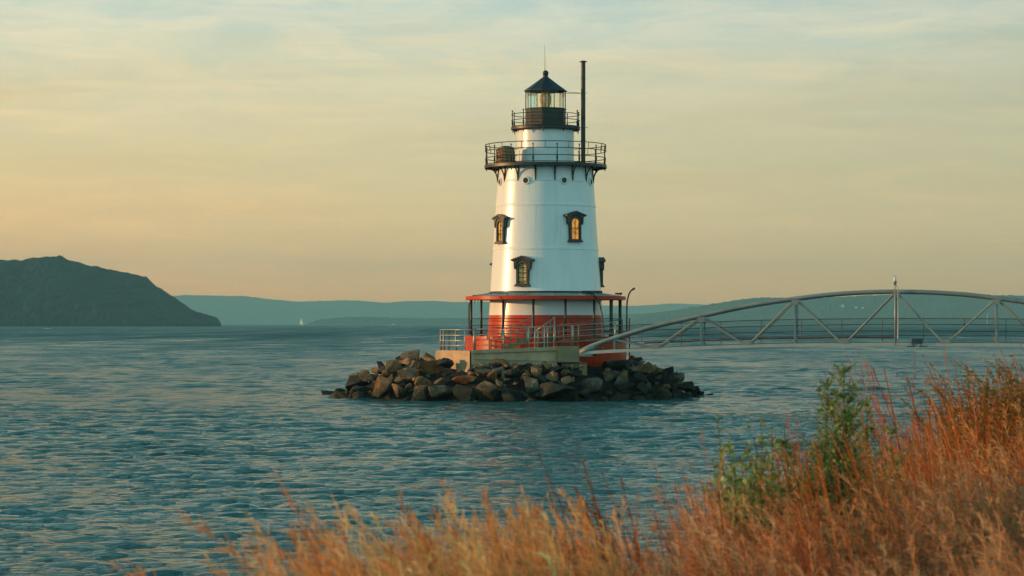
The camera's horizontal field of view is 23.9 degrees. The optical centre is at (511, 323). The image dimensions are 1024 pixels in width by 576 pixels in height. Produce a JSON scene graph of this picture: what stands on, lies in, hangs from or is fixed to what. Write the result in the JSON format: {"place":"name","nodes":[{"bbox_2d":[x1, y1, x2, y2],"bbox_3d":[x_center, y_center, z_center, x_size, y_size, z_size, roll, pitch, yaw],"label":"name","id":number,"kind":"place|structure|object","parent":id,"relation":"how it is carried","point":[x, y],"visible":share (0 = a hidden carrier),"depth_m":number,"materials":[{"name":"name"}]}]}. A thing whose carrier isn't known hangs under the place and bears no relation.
{"place":"outdoors","nodes":[
{"label":"outdoors","id":0,"kind":"place"},
{"bbox_2d":[0,255,220,326],"bbox_3d":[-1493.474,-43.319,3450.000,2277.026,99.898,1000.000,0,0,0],"label":"headland","id":1,"kind":"structure","parent":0,"point":[56,291],"depth_m":3087.58,"materials":[{"name":"plant"}]},
{"bbox_2d":[173,295,702,323],"bbox_3d":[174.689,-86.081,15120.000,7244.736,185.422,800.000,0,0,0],"label":"distant ridge","id":2,"kind":"structure","parent":0,"point":[238,310],"depth_m":14879.42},
{"bbox_2d":[308,313,651,324],"bbox_3d":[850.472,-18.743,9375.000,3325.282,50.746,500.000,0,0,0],"label":"shore","id":3,"kind":"structure","parent":0,"point":[388,321],"depth_m":9196.59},
{"bbox_2d":[0,324,1023,575],"bbox_3d":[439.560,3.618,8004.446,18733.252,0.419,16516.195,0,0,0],"label":"water","id":4,"kind":"structure","parent":0,"point":[118,446],"depth_m":78.88,"materials":[{"name":"teal liquid"}]},
{"bbox_2d":[321,391,334,393],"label":"boulder","id":5,"kind":"object","parent":4,"relation":"on","point":[326,392],"visible":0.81,"depth_m":123.94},
{"bbox_2d":[691,386,700,395],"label":"boulder","id":6,"kind":"object","parent":4,"relation":"on","point":[696,391],"visible":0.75,"depth_m":119.28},
{"bbox_2d":[0,0,1023,305],"label":"sky","id":7,"kind":"structure","parent":0,"point":[288,150],"materials":[{"name":"beige"}]},
{"bbox_2d":[348,366,684,401],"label":"islet ground","id":8,"kind":"structure","parent":0,"point":[592,372],"depth_m":114.49,"materials":[{"name":"stone"}]},
{"bbox_2d":[330,391,339,397],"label":"boulder","id":9,"kind":"object","parent":8,"relation":"on","point":[335,394],"visible":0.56,"depth_m":118.91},
{"bbox_2d":[337,390,349,397],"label":"boulder","id":10,"kind":"object","parent":8,"relation":"on","point":[342,394],"visible":0.32,"depth_m":118.44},
{"bbox_2d":[345,375,367,390],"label":"boulder","id":11,"kind":"object","parent":8,"relation":"on","point":[353,380],"visible":0.55,"depth_m":119.21,"materials":[{"name":"stone"}]},
{"bbox_2d":[353,391,367,397],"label":"boulder","id":12,"kind":"object","parent":8,"relation":"on","point":[358,394],"visible":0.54,"depth_m":115.65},
{"bbox_2d":[349,386,372,395],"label":"boulder","id":13,"kind":"object","parent":8,"relation":"on","point":[363,389],"visible":0.47,"depth_m":116.82,"materials":[{"name":"stone"}]},
{"bbox_2d":[347,372,377,376],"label":"boulder","id":14,"kind":"object","parent":8,"relation":"on","point":[356,373],"visible":0.2,"depth_m":121.34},
{"bbox_2d":[358,370,372,381],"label":"boulder","id":15,"kind":"object","parent":8,"relation":"on","point":[364,375],"visible":1,"depth_m":117.78,"materials":[{"name":"stone"}]},
{"bbox_2d":[369,375,378,381],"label":"boulder","id":16,"kind":"object","parent":8,"relation":"on","point":[374,377],"visible":0.34,"depth_m":118.77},
{"bbox_2d":[371,368,378,373],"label":"boulder","id":17,"kind":"object","parent":8,"relation":"on","point":[373,370],"visible":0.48,"depth_m":120.66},
{"bbox_2d":[376,361,383,368],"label":"boulder","id":18,"kind":"object","parent":8,"relation":"on","point":[380,364],"visible":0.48,"depth_m":120.10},
{"bbox_2d":[377,365,385,371],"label":"boulder","id":19,"kind":"object","parent":8,"relation":"on","point":[382,368],"visible":0.39,"depth_m":118.68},
{"bbox_2d":[373,376,393,396],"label":"boulder","id":20,"kind":"object","parent":8,"relation":"on","point":[382,386],"visible":0.96,"depth_m":115.04,"materials":[{"name":"stone"}]},
{"bbox_2d":[386,360,400,372],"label":"boulder","id":21,"kind":"object","parent":8,"relation":"on","point":[392,366],"visible":0.94,"depth_m":117.17,"materials":[{"name":"stone"}]},
{"bbox_2d":[388,399,406,400],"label":"boulder","id":22,"kind":"object","parent":8,"relation":"on","point":[397,400],"visible":0.19,"depth_m":113.75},
{"bbox_2d":[394,376,401,382],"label":"boulder","id":23,"kind":"object","parent":8,"relation":"on","point":[398,379],"visible":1,"depth_m":115.98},
{"bbox_2d":[392,384,406,398],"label":"boulder","id":24,"kind":"object","parent":8,"relation":"on","point":[400,392],"visible":0.97,"depth_m":114.47,"materials":[{"name":"stone"}]},
{"bbox_2d":[399,357,411,364],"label":"boulder","id":25,"kind":"object","parent":8,"relation":"on","point":[407,360],"visible":1,"depth_m":117.99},
{"bbox_2d":[397,370,416,383],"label":"boulder","id":26,"kind":"object","parent":8,"relation":"on","point":[406,376],"visible":1,"depth_m":115.32,"materials":[{"name":"stone"}]},
{"bbox_2d":[405,383,412,390],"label":"boulder","id":27,"kind":"object","parent":8,"relation":"on","point":[409,386],"visible":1,"depth_m":114.74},
{"bbox_2d":[400,349,419,359],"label":"boulder","id":28,"kind":"object","parent":8,"relation":"on","point":[411,354],"visible":0.66,"depth_m":120.27,"materials":[{"name":"stone"}]},
{"bbox_2d":[406,360,416,366],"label":"boulder","id":29,"kind":"object","parent":8,"relation":"on","point":[412,363],"visible":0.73,"depth_m":117.13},
{"bbox_2d":[406,367,419,376],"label":"boulder","id":30,"kind":"object","parent":8,"relation":"on","point":[415,371],"visible":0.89,"depth_m":115.77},
{"bbox_2d":[412,385,428,400],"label":"boulder","id":31,"kind":"object","parent":8,"relation":"on","point":[420,392],"visible":0.95,"depth_m":113.30,"materials":[{"name":"stone"}]},
{"bbox_2d":[416,359,425,372],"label":"boulder","id":32,"kind":"object","parent":8,"relation":"on","point":[421,360],"visible":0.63,"depth_m":116.76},
{"bbox_2d":[414,376,431,385],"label":"boulder","id":33,"kind":"object","parent":8,"relation":"on","point":[420,380],"visible":0.69,"depth_m":114.45,"materials":[{"name":"stone"}]},
{"bbox_2d":[417,360,438,374],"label":"boulder","id":34,"kind":"object","parent":8,"relation":"on","point":[428,367],"visible":1,"depth_m":115.59,"materials":[{"name":"stone"}]},
{"bbox_2d":[423,352,435,358],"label":"boulder","id":35,"kind":"object","parent":8,"relation":"on","point":[426,354],"visible":0.68,"depth_m":118.36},
{"bbox_2d":[424,357,437,360],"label":"boulder","id":36,"kind":"object","parent":8,"relation":"on","point":[427,358],"visible":0.33,"depth_m":117.19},
{"bbox_2d":[428,385,450,397],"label":"boulder","id":37,"kind":"object","parent":8,"relation":"on","point":[439,391],"visible":1,"depth_m":112.97,"materials":[{"name":"stone"}]},
{"bbox_2d":[434,378,447,384],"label":"boulder","id":38,"kind":"object","parent":8,"relation":"on","point":[441,381],"visible":0.97,"depth_m":114.11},
{"bbox_2d":[435,358,453,367],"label":"boulder","id":39,"kind":"object","parent":8,"relation":"on","point":[446,362],"visible":1,"depth_m":115.34,"materials":[{"name":"stone"}]},
{"bbox_2d":[442,370,451,377],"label":"boulder","id":40,"kind":"object","parent":8,"relation":"on","point":[446,374],"visible":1,"depth_m":114.65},
{"bbox_2d":[452,375,476,383],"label":"boulder","id":41,"kind":"object","parent":8,"relation":"on","point":[465,379],"visible":1,"depth_m":113.57,"materials":[{"name":"stone"}]},
{"bbox_2d":[453,384,477,400],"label":"boulder","id":42,"kind":"object","parent":8,"relation":"on","point":[463,393],"visible":0.84,"depth_m":112.36,"materials":[{"name":"stone"}]},
{"bbox_2d":[478,368,491,374],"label":"boulder","id":43,"kind":"object","parent":8,"relation":"on","point":[485,371],"visible":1,"depth_m":114.18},
{"bbox_2d":[476,381,497,401],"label":"boulder","id":44,"kind":"object","parent":8,"relation":"on","point":[486,390],"visible":0.96,"depth_m":112.23,"materials":[{"name":"stone"}]},
{"bbox_2d":[487,371,496,381],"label":"boulder","id":45,"kind":"object","parent":8,"relation":"on","point":[492,375],"visible":1,"depth_m":113.46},
{"bbox_2d":[492,366,503,375],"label":"boulder","id":46,"kind":"object","parent":8,"relation":"on","point":[499,370],"visible":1,"depth_m":114.14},
{"bbox_2d":[495,379,502,386],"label":"boulder","id":47,"kind":"object","parent":8,"relation":"on","point":[498,382],"visible":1,"depth_m":113.31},
{"bbox_2d":[492,359,508,365],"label":"boulder","id":48,"kind":"object","parent":8,"relation":"on","point":[500,362],"visible":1,"depth_m":114.70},
{"bbox_2d":[501,383,515,401],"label":"boulder","id":49,"kind":"object","parent":8,"relation":"on","point":[507,396],"visible":0.76,"depth_m":111.94,"materials":[{"name":"stone"}]},
{"bbox_2d":[502,369,519,377],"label":"boulder","id":50,"kind":"object","parent":8,"relation":"on","point":[510,373],"visible":1,"depth_m":113.69,"materials":[{"name":"stone"}]},
{"bbox_2d":[436,346,586,375],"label":"concrete walkway","id":51,"kind":"structure","parent":8,"relation":"on","point":[567,356],"depth_m":115.06,"materials":[{"name":"concrete"}]},
{"bbox_2d":[441,330,456,349],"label":"railing","id":52,"kind":"object","parent":51,"relation":"on","point":[448,338],"visible":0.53,"depth_m":118.42,"materials":[{"name":"metal"}]},
{"bbox_2d":[440,329,471,350],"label":"railing","id":53,"kind":"object","parent":51,"relation":"on","point":[455,340],"visible":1,"depth_m":116.37,"materials":[{"name":"metal"}]},
{"bbox_2d":[473,327,527,349],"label":"railing","id":54,"kind":"object","parent":51,"relation":"on","point":[475,340],"visible":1,"depth_m":115.10,"materials":[{"name":"metal"}]},
{"bbox_2d":[503,317,554,348],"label":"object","id":55,"kind":"structure","parent":51,"relation":"on","point":[511,346],"depth_m":115.68,"materials":[{"name":"metal"}]},
{"bbox_2d":[527,326,553,347],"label":"railing","id":56,"kind":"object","parent":51,"relation":"on","point":[537,337],"depth_m":115.27,"materials":[{"name":"metal"}]},
{"bbox_2d":[554,322,615,346],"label":"railing","id":57,"kind":"object","parent":51,"relation":"on","point":[572,336],"visible":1,"depth_m":115.07,"materials":[{"name":"metal"}]},
{"bbox_2d":[558,319,622,345],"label":"railing","id":58,"kind":"object","parent":51,"relation":"on","point":[596,327],"visible":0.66,"depth_m":116.90,"materials":[{"name":"metal"}]},
{"bbox_2d":[520,391,530,398],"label":"boulder","id":59,"kind":"object","parent":8,"relation":"on","point":[524,395],"visible":0.98,"depth_m":112.18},
{"bbox_2d":[520,372,530,379],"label":"boulder","id":60,"kind":"object","parent":8,"relation":"on","point":[526,374],"visible":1,"depth_m":113.50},
{"bbox_2d":[523,363,533,370],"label":"boulder","id":61,"kind":"object","parent":8,"relation":"on","point":[526,368],"visible":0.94,"depth_m":114.50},
{"bbox_2d":[523,376,538,392],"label":"boulder","id":62,"kind":"object","parent":8,"relation":"on","point":[531,385],"visible":1,"depth_m":112.81,"materials":[{"name":"stone"}]},
{"bbox_2d":[531,366,541,376],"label":"boulder","id":63,"kind":"object","parent":8,"relation":"on","point":[535,371],"visible":1,"depth_m":113.75,"materials":[{"name":"stone"}]},
{"bbox_2d":[536,375,546,383],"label":"boulder","id":64,"kind":"object","parent":8,"relation":"on","point":[541,379],"visible":1,"depth_m":113.46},
{"bbox_2d":[465,45,634,366],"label":"lighthouse","id":65,"kind":"object","parent":8,"relation":"on","point":[547,264],"visible":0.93,"depth_m":119.23,"materials":[{"name":"white paint"}]},
{"bbox_2d":[492,214,509,243],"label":"window","id":66,"kind":"structure","parent":65,"relation":"in","point":[500,220],"depth_m":119.92,"materials":[{"name":"green paint"}]},
{"bbox_2d":[496,146,515,162],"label":"slatted cage","id":67,"kind":"object","parent":65,"relation":"on","point":[502,159],"visible":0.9,"depth_m":119.89,"materials":[{"name":"brown wood"}]},
{"bbox_2d":[511,255,534,285],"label":"window","id":68,"kind":"structure","parent":65,"relation":"in","point":[522,264],"depth_m":118.81,"materials":[{"name":"green paint"}]},
{"bbox_2d":[563,211,586,241],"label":"window","id":69,"kind":"structure","parent":65,"relation":"in","point":[574,223],"depth_m":119.10,"materials":[{"name":"green paint"}]},
{"bbox_2d":[599,257,605,286],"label":"window","id":70,"kind":"structure","parent":65,"relation":"in","point":[601,259],"depth_m":121.36,"materials":[{"name":"green paint"}]},
{"bbox_2d":[545,371,557,381],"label":"boulder","id":71,"kind":"object","parent":8,"relation":"on","point":[552,376],"visible":1,"depth_m":113.52,"materials":[{"name":"stone"}]},
{"bbox_2d":[548,367,561,372],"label":"boulder","id":72,"kind":"object","parent":8,"relation":"on","point":[557,369],"visible":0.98,"depth_m":114.39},
{"bbox_2d":[544,363,551,370],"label":"boulder","id":73,"kind":"object","parent":72,"relation":"on","point":[546,366],"visible":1,"depth_m":114.58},
{"bbox_2d":[539,383,575,399],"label":"boulder","id":74,"kind":"object","parent":8,"relation":"on","point":[548,390],"visible":1,"depth_m":111.96,"materials":[{"name":"stone"}]},
{"bbox_2d":[561,376,574,384],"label":"boulder","id":75,"kind":"object","parent":8,"relation":"on","point":[567,380],"visible":0.91,"depth_m":113.14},
{"bbox_2d":[570,367,581,376],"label":"boulder","id":76,"kind":"object","parent":8,"relation":"on","point":[574,371],"visible":1,"depth_m":114.58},
{"bbox_2d":[574,398,582,401],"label":"boulder","id":77,"kind":"object","parent":8,"relation":"on","point":[578,399],"visible":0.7,"depth_m":112.14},
{"bbox_2d":[575,389,590,398],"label":"boulder","id":78,"kind":"object","parent":8,"relation":"on","point":[583,393],"visible":1,"depth_m":112.86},
{"bbox_2d":[581,377,602,391],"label":"boulder","id":79,"kind":"object","parent":8,"relation":"on","point":[593,384],"visible":0.93,"depth_m":113.62,"materials":[{"name":"stone"}]},
{"bbox_2d":[602,361,609,367],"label":"boulder","id":80,"kind":"object","parent":8,"relation":"on","point":[605,364],"visible":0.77,"depth_m":117.41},
{"bbox_2d":[602,368,610,374],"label":"boulder","id":81,"kind":"object","parent":8,"relation":"on","point":[605,371],"visible":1,"depth_m":115.74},
{"bbox_2d":[604,370,618,381],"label":"boulder","id":82,"kind":"object","parent":8,"relation":"on","point":[609,376],"visible":1,"depth_m":115.19,"materials":[{"name":"stone"}]},
{"bbox_2d":[606,359,618,363],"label":"boulder","id":83,"kind":"object","parent":8,"relation":"on","point":[610,360],"visible":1,"depth_m":117.77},
{"bbox_2d":[609,392,625,401],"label":"boulder","id":84,"kind":"object","parent":8,"relation":"on","point":[617,397],"visible":0.48,"depth_m":113.12,"materials":[{"name":"stone"}]},
{"bbox_2d":[607,360,628,371],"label":"boulder","id":85,"kind":"object","parent":8,"relation":"on","point":[620,365],"visible":0.9,"depth_m":116.78,"materials":[{"name":"stone"}]},
{"bbox_2d":[614,376,626,391],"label":"boulder","id":86,"kind":"object","parent":8,"relation":"on","point":[620,383],"visible":1,"depth_m":114.71,"materials":[{"name":"stone"}]},
{"bbox_2d":[615,370,628,382],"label":"boulder","id":87,"kind":"object","parent":8,"relation":"on","point":[623,374],"visible":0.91,"depth_m":115.57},
{"bbox_2d":[622,394,629,399],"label":"boulder","id":88,"kind":"object","parent":8,"relation":"on","point":[626,396],"visible":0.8,"depth_m":114.14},
{"bbox_2d":[632,357,642,360],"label":"boulder","id":89,"kind":"object","parent":8,"relation":"on","point":[637,359],"visible":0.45,"depth_m":121.11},
{"bbox_2d":[632,395,645,399],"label":"boulder","id":90,"kind":"object","parent":8,"relation":"on","point":[637,397],"visible":0.52,"depth_m":114.39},
{"bbox_2d":[628,363,653,372],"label":"boulder","id":91,"kind":"object","parent":8,"relation":"on","point":[645,368],"visible":0.94,"depth_m":117.64,"materials":[{"name":"stone"}]},
{"bbox_2d":[634,370,649,383],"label":"boulder","id":92,"kind":"object","parent":8,"relation":"on","point":[639,376],"visible":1,"depth_m":115.87,"materials":[{"name":"stone"}]},
{"bbox_2d":[637,382,647,393],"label":"boulder","id":93,"kind":"object","parent":8,"relation":"on","point":[642,387],"visible":1,"depth_m":115.51,"materials":[{"name":"stone"}]},
{"bbox_2d":[646,393,651,399],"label":"boulder","id":94,"kind":"object","parent":8,"relation":"on","point":[649,396],"visible":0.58,"depth_m":114.84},
{"bbox_2d":[653,368,663,375],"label":"boulder","id":95,"kind":"object","parent":8,"relation":"on","point":[657,372],"visible":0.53,"depth_m":119.36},
{"bbox_2d":[652,387,671,399],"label":"boulder","id":96,"kind":"object","parent":8,"relation":"on","point":[661,393],"visible":0.81,"depth_m":115.36,"materials":[{"name":"stone"}]},
{"bbox_2d":[661,384,671,388],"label":"boulder","id":97,"kind":"object","parent":8,"relation":"on","point":[665,385],"visible":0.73,"depth_m":117.02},
{"bbox_2d":[662,366,674,382],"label":"boulder","id":98,"kind":"object","parent":8,"relation":"on","point":[668,376],"visible":1,"depth_m":117.75,"materials":[{"name":"stone"}]},
{"bbox_2d":[669,385,676,392],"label":"boulder","id":99,"kind":"object","parent":8,"relation":"on","point":[673,389],"visible":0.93,"depth_m":117.22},
{"bbox_2d":[674,372,684,382],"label":"boulder","id":100,"kind":"object","parent":8,"relation":"on","point":[680,376],"visible":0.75,"depth_m":119.16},
{"bbox_2d":[676,381,694,391],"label":"boulder","id":101,"kind":"object","parent":8,"relation":"on","point":[687,386],"visible":1,"depth_m":118.06,"materials":[{"name":"stone"}]},
{"bbox_2d":[681,392,692,396],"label":"boulder","id":102,"kind":"object","parent":8,"relation":"on","point":[688,394],"visible":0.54,"depth_m":117.43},
{"bbox_2d":[399,384,1023,575],"bbox_3d":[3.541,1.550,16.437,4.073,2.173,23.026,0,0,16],"label":"pink plume grass","id":103,"kind":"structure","parent":0,"point":[993,541],"depth_m":10.41,"materials":[{"name":"plant"}]},
{"bbox_2d":[624,294,1023,324],"bbox_3d":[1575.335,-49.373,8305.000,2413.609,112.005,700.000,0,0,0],"label":"wooded ridge","id":104,"kind":"structure","parent":0,"point":[826,309],"depth_m":8056.89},
{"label":"bank","id":105,"kind":"structure","parent":0,"visible":0},
{"bbox_2d":[105,468,633,575],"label":"tan plume grass","id":106,"kind":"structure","parent":105,"relation":"on","point":[529,558],"depth_m":7.10,"materials":[{"name":"plant"}]},
{"bbox_2d":[694,416,780,570],"bbox_3d":[1.058,1.047,11.249,0.458,1.217,1.031,0,0,0],"label":"leafy bush","id":107,"kind":"object","parent":105,"relation":"on","point":[733,481],"visible":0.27,"depth_m":11.07,"materials":[{"name":"green plant"}]},
{"bbox_2d":[532,335,1023,575],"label":"red stalk grass","id":108,"kind":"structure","parent":105,"relation":"on","point":[927,476],"depth_m":11.47,"materials":[{"name":"plant"}]},
{"bbox_2d":[744,417,822,547],"bbox_3d":[1.237,1.047,11.412,0.486,1.180,0.863,0,0,-12],"label":"leafy bush","id":109,"kind":"object","parent":105,"relation":"on","point":[767,491],"visible":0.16,"depth_m":11.41,"materials":[{"name":"green plant"}]},
{"bbox_2d":[579,289,1023,355],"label":"footbridge","id":110,"kind":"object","parent":105,"relation":"on","point":[591,350],"visible":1,"depth_m":113.64,"materials":[{"name":"grey paint"}]},
{"bbox_2d":[893,276,897,344],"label":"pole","id":111,"kind":"object","parent":110,"relation":"attached to","point":[894,282],"visible":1,"depth_m":112.13,"materials":[{"name":"metal"}]},
{"bbox_2d":[907,338,926,346],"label":"equipment box","id":112,"kind":"object","parent":110,"relation":"attached to","point":[916,340],"visible":1,"depth_m":111.97,"materials":[{"name":"metal"}]},
{"bbox_2d":[761,425,875,564],"bbox_3d":[1.367,1.060,11.780,0.807,1.119,0.702,0,0,-30],"label":"weed plant","id":113,"kind":"object","parent":105,"relation":"on","point":[784,443],"visible":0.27,"depth_m":11.86,"materials":[{"name":"green plant"}]},
{"bbox_2d":[766,361,922,569],"bbox_3d":[1.619,0.900,12.054,0.894,1.431,0.867,0,0,0],"label":"weed plant","id":114,"kind":"object","parent":105,"relation":"on","point":[847,417],"visible":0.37,"depth_m":11.94,"materials":[{"name":"green plant"}]},
{"bbox_2d":[852,396,914,527],"bbox_3d":[1.870,1.002,12.613,0.762,1.244,0.698,0,0,-16],"label":"weed plant","id":115,"kind":"object","parent":105,"relation":"on","point":[868,429],"visible":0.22,"depth_m":12.63,"materials":[{"name":"green plant"}]},
{"bbox_2d":[895,354,1023,489],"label":"arching bush","id":116,"kind":"object","parent":105,"relation":"on","point":[995,396],"visible":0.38,"depth_m":17.37,"materials":[{"name":"orange plant"}]},
{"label":"boulder","id":117,"kind":"object","parent":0,"visible":0},
{"bbox_2d":[645,374,655,383],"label":"boulder","id":118,"kind":"object","parent":117,"relation":"on","point":[651,378],"visible":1,"depth_m":116.64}
]}

